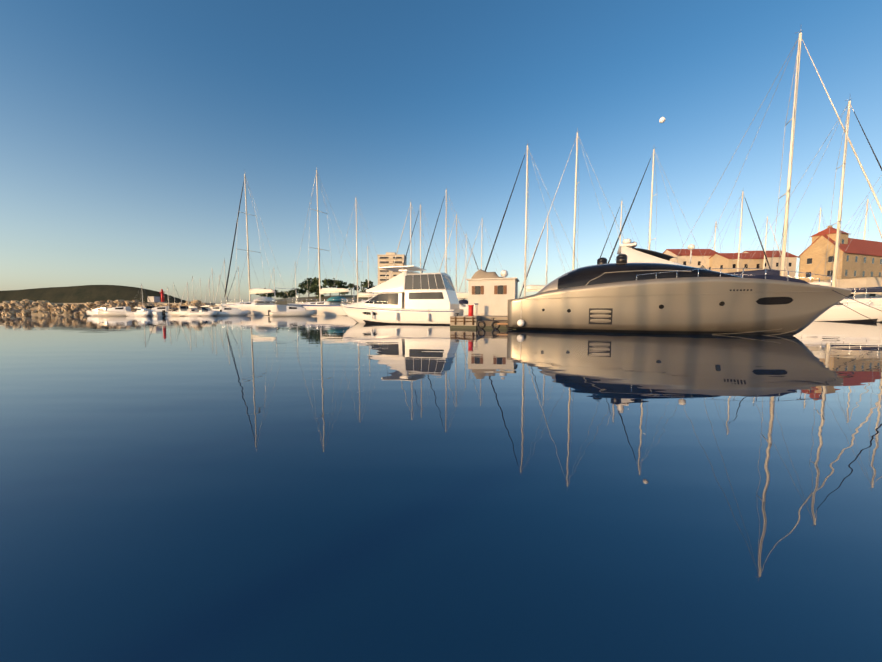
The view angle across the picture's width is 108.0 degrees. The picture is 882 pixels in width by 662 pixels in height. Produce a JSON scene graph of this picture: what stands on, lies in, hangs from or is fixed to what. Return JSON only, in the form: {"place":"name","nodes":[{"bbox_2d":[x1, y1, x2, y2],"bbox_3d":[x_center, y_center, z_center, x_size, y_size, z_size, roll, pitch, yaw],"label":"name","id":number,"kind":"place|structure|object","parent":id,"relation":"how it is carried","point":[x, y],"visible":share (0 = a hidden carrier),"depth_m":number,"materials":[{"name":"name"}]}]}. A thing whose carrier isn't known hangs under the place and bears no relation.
{"place":"outdoors","nodes":[
{"label":"outdoors","id":0,"kind":"place"},
{"bbox_2d":[0,285,185,302],"bbox_3d":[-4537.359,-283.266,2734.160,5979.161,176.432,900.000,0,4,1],"label":"hill","id":1,"kind":"structure","parent":0,"point":[84,294],"depth_m":2303.56,"materials":[{"name":"green plant"}]},
{"bbox_2d":[377,252,406,293],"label":"hotel tower","id":2,"kind":"structure","parent":0,"point":[387,259],"depth_m":327.20,"materials":[{"name":"beige"}]},
{"bbox_2d":[0,314,881,661],"bbox_3d":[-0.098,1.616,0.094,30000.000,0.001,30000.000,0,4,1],"label":"water","id":3,"kind":"structure","parent":0,"point":[260,488],"depth_m":2.81,"materials":[{"name":"blue liquid"}]},
{"bbox_2d":[86,308,106,315],"bbox_3d":[-66.828,-3.686,63.752,7.411,1.943,2.283,0,4,0],"label":"boat","id":4,"kind":"object","parent":3,"relation":"in","point":[93,312],"visible":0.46,"depth_m":62.99,"materials":[{"name":"white plastic"}]},
{"bbox_2d":[0,299,216,314],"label":"breakwater","id":5,"kind":"object","parent":3,"relation":"in","point":[25,307],"visible":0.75,"depth_m":73.28,"materials":[{"name":"stone"}]},
{"bbox_2d":[147,289,166,302],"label":"harbour light","id":6,"kind":"object","parent":5,"relation":"on","point":[153,299],"visible":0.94,"depth_m":76.29,"materials":[{"name":"concrete"}]},
{"bbox_2d":[98,307,131,315],"bbox_3d":[-62.458,-3.710,62.896,7.839,2.190,2.406,-1,4,-16],"label":"boat","id":7,"kind":"object","parent":3,"relation":"in","point":[116,311],"visible":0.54,"depth_m":61.83,"materials":[{"name":"grey plastic"}]},
{"bbox_2d":[126,283,152,315],"bbox_3d":[-58.910,-6.054,62.907,4.816,6.884,1.493,-1,4,-9],"label":"sailboat","id":8,"kind":"object","parent":3,"relation":"in","point":[130,314],"visible":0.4,"depth_m":62.72,"materials":[{"name":"white plastic"}]},
{"bbox_2d":[132,308,150,315],"bbox_3d":[-58.583,-3.594,62.680,5.049,1.904,1.520,1,4,18],"label":"boat","id":9,"kind":"object","parent":3,"relation":"in","point":[142,312],"visible":0.83,"depth_m":61.95,"materials":[{"name":"white"}]},
{"bbox_2d":[146,306,164,315],"bbox_3d":[-57.377,-3.797,63.632,7.090,2.283,2.158,1,4,17],"label":"boat","id":10,"kind":"object","parent":3,"relation":"in","point":[154,313],"visible":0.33,"depth_m":62.45,"materials":[{"name":"white plastic"}]},
{"bbox_2d":[148,306,169,311],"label":"boat","id":11,"kind":"object","parent":3,"relation":"in","point":[160,309],"visible":0.38,"depth_m":63.31,"materials":[{"name":"white plastic"}]},
{"bbox_2d":[162,287,176,315],"bbox_3d":[-53.472,-5.775,63.231,4.348,6.215,1.348,-1,4,-15],"label":"sailboat","id":12,"kind":"object","parent":3,"relation":"in","point":[167,314],"visible":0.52,"depth_m":62.94,"materials":[{"name":"white"}]},
{"bbox_2d":[166,306,198,315],"bbox_3d":[-50.938,-3.768,63.403,7.862,2.248,2.411,1,4,14],"label":"boat","id":13,"kind":"object","parent":3,"relation":"in","point":[182,309],"visible":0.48,"depth_m":62.63,"materials":[{"name":"grey plastic"}]},
{"bbox_2d":[179,282,201,315],"bbox_3d":[-48.861,-6.229,62.328,5.152,7.364,1.597,0,4,3],"label":"sailboat","id":14,"kind":"object","parent":3,"relation":"in","point":[183,313],"visible":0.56,"depth_m":62.24,"materials":[{"name":"white"}]},
{"bbox_2d":[187,308,216,315],"bbox_3d":[-46.513,-3.593,62.517,5.521,1.932,1.671,0,4,-1],"label":"boat","id":15,"kind":"object","parent":3,"relation":"in","point":[202,312],"visible":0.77,"depth_m":61.90,"materials":[{"name":"white"}]},
{"bbox_2d":[198,280,221,310],"bbox_3d":[-47.012,-6.748,64.740,5.685,8.126,1.762,0,4,1],"label":"sailboat","id":16,"kind":"object","parent":3,"relation":"in","point":[210,300],"visible":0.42,"depth_m":64.80,"materials":[{"name":"white"}]},
{"bbox_2d":[205,269,220,305],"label":"sailboat","id":17,"kind":"object","parent":3,"relation":"on","point":[213,291],"visible":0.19,"depth_m":121.08,"materials":[{"name":"white"}]},
{"bbox_2d":[200,306,226,310],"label":"boat","id":18,"kind":"object","parent":3,"relation":"in","point":[217,308],"visible":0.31,"depth_m":69.96,"materials":[{"name":"grey plastic"}]},
{"bbox_2d":[212,276,227,305],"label":"sailboat","id":19,"kind":"object","parent":3,"relation":"on","point":[224,290],"visible":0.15,"depth_m":143.54,"materials":[{"name":"grey"}]},
{"bbox_2d":[215,259,236,303],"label":"sailboat","id":20,"kind":"object","parent":3,"relation":"on","point":[225,285],"visible":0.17,"depth_m":115.80,"materials":[{"name":"white"}]},
{"bbox_2d":[205,307,250,315],"bbox_3d":[-42.925,-3.799,64.788,7.855,2.054,2.420,-1,4,-19],"label":"boat","id":21,"kind":"object","parent":3,"relation":"in","point":[228,311],"visible":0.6,"depth_m":64.19,"materials":[{"name":"white plastic"}]},
{"bbox_2d":[225,268,254,303],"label":"sailboat","id":22,"kind":"object","parent":3,"relation":"on","point":[239,289],"visible":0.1,"depth_m":126.25,"materials":[{"name":"grey"}]},
{"bbox_2d":[221,172,301,314],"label":"sailboat","id":23,"kind":"object","parent":3,"relation":"in","point":[260,305],"visible":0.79,"depth_m":71.33,"materials":[{"name":"white"}]},
{"bbox_2d":[268,306,316,315],"bbox_3d":[-28.340,-3.645,61.403,8.567,2.315,2.634,-1,4,-17],"label":"boat","id":24,"kind":"object","parent":3,"relation":"in","point":[295,311],"visible":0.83,"depth_m":60.55,"materials":[{"name":"grey plastic"}]},
{"bbox_2d":[294,264,305,303],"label":"sailboat","id":25,"kind":"object","parent":3,"relation":"on","point":[296,288],"visible":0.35,"depth_m":144.52,"materials":[{"name":"white"}]},
{"bbox_2d":[287,168,373,315],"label":"sailboat","id":26,"kind":"object","parent":3,"relation":"in","point":[330,306],"visible":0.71,"depth_m":68.73,"materials":[{"name":"white"}]},
{"bbox_2d":[331,198,385,304],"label":"sailboat","id":27,"kind":"object","parent":3,"relation":"in","point":[361,294],"visible":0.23,"depth_m":81.04,"materials":[{"name":"white"}]},
{"bbox_2d":[350,246,382,303],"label":"sailboat","id":28,"kind":"object","parent":3,"relation":"on","point":[368,276],"visible":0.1,"depth_m":151.24,"materials":[{"name":"white"}]},
{"bbox_2d":[341,248,463,324],"bbox_3d":[-4.289,-4.359,33.159,14.300,8.232,4.674,1,4,17],"label":"white cruiser","id":29,"kind":"object","parent":3,"relation":"on","point":[408,295],"visible":0.96,"depth_m":31.11,"materials":[{"name":"white plastic"}]},
{"bbox_2d":[389,201,436,278],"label":"sailboat","id":30,"kind":"object","parent":3,"relation":"in","point":[409,238],"visible":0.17,"depth_m":93.53,"materials":[{"name":"white metal"}]},
{"bbox_2d":[401,204,441,272],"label":"sailboat","id":31,"kind":"object","parent":3,"relation":"on","point":[420,208],"visible":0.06,"depth_m":108.16,"materials":[{"name":"white metal"}]},
{"bbox_2d":[422,188,477,315],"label":"sailboat","id":32,"kind":"object","parent":3,"relation":"in","point":[462,302],"visible":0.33,"depth_m":68.30,"materials":[{"name":"white"}]},
{"bbox_2d":[439,211,477,306],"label":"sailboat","id":33,"kind":"object","parent":3,"relation":"in","point":[456,268],"visible":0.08,"depth_m":98.35,"materials":[{"name":"white metal"}]},
{"bbox_2d":[449,233,478,299],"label":"sailboat","id":34,"kind":"object","parent":3,"relation":"on","point":[465,278],"visible":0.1,"depth_m":158.71,"materials":[{"name":"grey"}]},
{"bbox_2d":[450,303,512,328],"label":"pier","id":35,"kind":"structure","parent":3,"relation":"in","point":[470,320],"depth_m":25.02,"materials":[{"name":"concrete"}]},
{"bbox_2d":[466,269,518,315],"bbox_3d":[5.108,-3.785,31.074,4.600,4.487,3.500,1,4,17],"label":"pier hut","id":36,"kind":"object","parent":35,"relation":"on","point":[491,293],"visible":0.98,"depth_m":29.65,"materials":[{"name":"white paint"}]},
{"bbox_2d":[460,223,502,288],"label":"sailboat","id":37,"kind":"object","parent":3,"relation":"in","point":[481,255],"visible":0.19,"depth_m":103.17,"materials":[{"name":"white"}]},
{"bbox_2d":[485,144,576,296],"bbox_3d":[17.315,-18.505,60.059,22.531,33.616,6.984,1,4,17],"label":"sailboat","id":38,"kind":"object","parent":3,"relation":"in","point":[529,288],"visible":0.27,"depth_m":60.38,"materials":[{"name":"white metal"}]},
{"bbox_2d":[519,215,568,297],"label":"sailboat","id":39,"kind":"object","parent":3,"relation":"on","point":[546,257],"visible":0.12,"depth_m":97.96,"materials":[{"name":"white metal"}]},
{"bbox_2d":[518,127,622,296],"bbox_3d":[25.625,-18.876,57.835,23.292,34.750,7.220,1,4,17],"label":"sailboat","id":40,"kind":"object","parent":3,"relation":"in","point":[576,183],"visible":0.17,"depth_m":57.79,"materials":[{"name":"white metal"}]},
{"bbox_2d":[600,201,641,257],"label":"sailboat","id":41,"kind":"object","parent":3,"relation":"in","point":[620,227],"visible":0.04,"depth_m":87.08,"materials":[{"name":"white metal"}]},
{"bbox_2d":[607,149,708,269],"bbox_3d":[40.394,-18.039,59.609,21.912,32.692,6.792,1,4,17],"label":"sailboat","id":42,"kind":"object","parent":3,"relation":"in","point":[650,219],"visible":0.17,"depth_m":59.57,"materials":[{"name":"white metal"}]},
{"bbox_2d":[614,218,705,268],"bbox_3d":[17.683,-5.048,27.874,18.590,10.701,6.077,2,5,26],"label":"white yacht","id":43,"kind":"object","parent":3,"relation":"in","point":[631,251],"visible":0.19,"depth_m":26.41,"materials":[{"name":"white"}]},
{"bbox_2d":[452,290,880,323],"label":"mooring lines","id":44,"kind":"object","parent":3,"relation":"in","point":[848,307],"visible":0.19,"depth_m":17.18,"materials":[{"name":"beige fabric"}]},
{"bbox_2d":[497,254,851,335],"bbox_3d":[13.649,-2.216,21.575,19.130,5.924,5.386,2,5,26],"label":"motor yacht","id":45,"kind":"object","parent":3,"relation":"in","point":[621,295],"visible":0.96,"depth_m":19.28,"materials":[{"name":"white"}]},
{"bbox_2d":[708,221,722,252],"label":"sailboat","id":46,"kind":"object","parent":3,"relation":"on","point":[715,237],"visible":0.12,"depth_m":130.52,"materials":[{"name":"white metal"}]},
{"bbox_2d":[705,190,770,271],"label":"sailboat","id":47,"kind":"object","parent":3,"relation":"in","point":[741,219],"visible":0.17,"depth_m":66.96,"materials":[{"name":"white metal"}]},
{"bbox_2d":[741,216,786,271],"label":"sailboat","id":48,"kind":"object","parent":3,"relation":"in","point":[766,243],"visible":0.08,"depth_m":91.14,"materials":[{"name":"white metal"}]},
{"bbox_2d":[674,30,881,304],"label":"sailboat","id":49,"kind":"object","parent":3,"relation":"in","point":[876,301],"visible":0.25,"depth_m":41.22,"materials":[{"name":"white metal"}]},
{"bbox_2d":[796,208,826,270],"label":"sailboat","id":50,"kind":"object","parent":3,"relation":"on","point":[820,211],"visible":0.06,"depth_m":140.32,"materials":[{"name":"white"}]},
{"bbox_2d":[742,99,881,321],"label":"sailboat","id":51,"kind":"object","parent":3,"relation":"in","point":[838,312],"visible":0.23,"depth_m":37.17,"materials":[{"name":"white"}]},
{"bbox_2d":[808,176,881,298],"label":"sailboat","id":52,"kind":"object","parent":3,"relation":"in","point":[875,290],"visible":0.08,"depth_m":45.68,"materials":[{"name":"white"}]},
{"bbox_2d":[813,277,881,297],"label":"boat","id":53,"kind":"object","parent":3,"relation":"on","point":[856,282],"depth_m":48.96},
{"bbox_2d":[847,199,881,239],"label":"sailboat","id":54,"kind":"object","parent":3,"relation":"on","point":[867,201],"visible":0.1,"depth_m":85.46,"materials":[{"name":"white metal"}]},
{"bbox_2d":[0,0,881,303],"label":"sky","id":55,"kind":"structure","parent":0,"point":[131,131],"materials":[{"name":"blue"}]},
{"bbox_2d":[663,249,717,269],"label":"house","id":56,"kind":"structure","parent":0,"point":[696,258],"depth_m":102.05,"materials":[{"name":"paint"}]},
{"bbox_2d":[709,253,765,272],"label":"house","id":57,"kind":"structure","parent":0,"point":[723,260],"depth_m":95.31,"materials":[{"name":"paint"}]},
{"bbox_2d":[742,251,797,277],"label":"house","id":58,"kind":"structure","parent":0,"point":[790,261],"depth_m":106.33,"materials":[{"name":"paint"}]},
{"bbox_3d":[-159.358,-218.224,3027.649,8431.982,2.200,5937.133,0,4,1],"label":"shore","id":59,"kind":"structure","parent":0,"visible":0},
{"bbox_2d":[272,295,371,304],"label":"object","id":60,"kind":"object","parent":59,"relation":"on","point":[347,297],"visible":0.12,"depth_m":175.31,"materials":[{"name":"plant"}]},
{"bbox_2d":[256,288,273,297],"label":"tree","id":61,"kind":"object","parent":60,"relation":"on","point":[264,294],"visible":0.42,"depth_m":202.11,"materials":[{"name":"green plant"}]},
{"bbox_2d":[269,290,286,297],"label":"tree","id":62,"kind":"object","parent":60,"relation":"on","point":[281,294],"visible":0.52,"depth_m":214.70,"materials":[{"name":"green plant"}]},
{"bbox_2d":[285,290,296,297],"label":"tree","id":63,"kind":"object","parent":60,"relation":"on","point":[292,294],"visible":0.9,"depth_m":209.14,"materials":[{"name":"green plant"}]},
{"bbox_2d":[289,288,305,295],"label":"tree","id":64,"kind":"object","parent":60,"relation":"on","point":[301,291],"visible":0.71,"depth_m":211.34,"materials":[{"name":"green plant"}]},
{"bbox_2d":[298,278,318,296],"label":"tree","id":65,"kind":"object","parent":60,"relation":"on","point":[309,279],"visible":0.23,"depth_m":203.02,"materials":[{"name":"green plant"}]},
{"bbox_2d":[299,277,327,298],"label":"tree","id":66,"kind":"object","parent":60,"relation":"on","point":[313,287],"visible":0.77,"depth_m":172.05,"materials":[{"name":"green plant"}]},
{"bbox_2d":[322,278,336,295],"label":"tree","id":67,"kind":"object","parent":60,"relation":"on","point":[327,281],"visible":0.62,"depth_m":191.67,"materials":[{"name":"green plant"}]},
{"bbox_2d":[329,280,348,295],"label":"tree","id":68,"kind":"object","parent":60,"relation":"on","point":[340,284],"visible":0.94,"depth_m":182.54,"materials":[{"name":"green plant"}]},
{"bbox_2d":[345,283,361,294],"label":"tree","id":69,"kind":"object","parent":60,"relation":"on","point":[351,285],"visible":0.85,"depth_m":199.32,"materials":[{"name":"green plant"}]},
{"bbox_2d":[360,279,374,292],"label":"tree","id":70,"kind":"object","parent":60,"relation":"on","point":[364,284],"visible":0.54,"depth_m":196.88,"materials":[{"name":"green plant"}]},
{"bbox_2d":[797,234,881,281],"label":"stone house","id":71,"kind":"structure","parent":59,"relation":"on","point":[861,258],"depth_m":75.43,"materials":[{"name":"stone"}]},
{"bbox_2d":[810,225,848,243],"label":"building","id":72,"kind":"structure","parent":71,"relation":"part of","point":[843,236],"depth_m":75.10,"materials":[{"name":"tile"}]}
]}

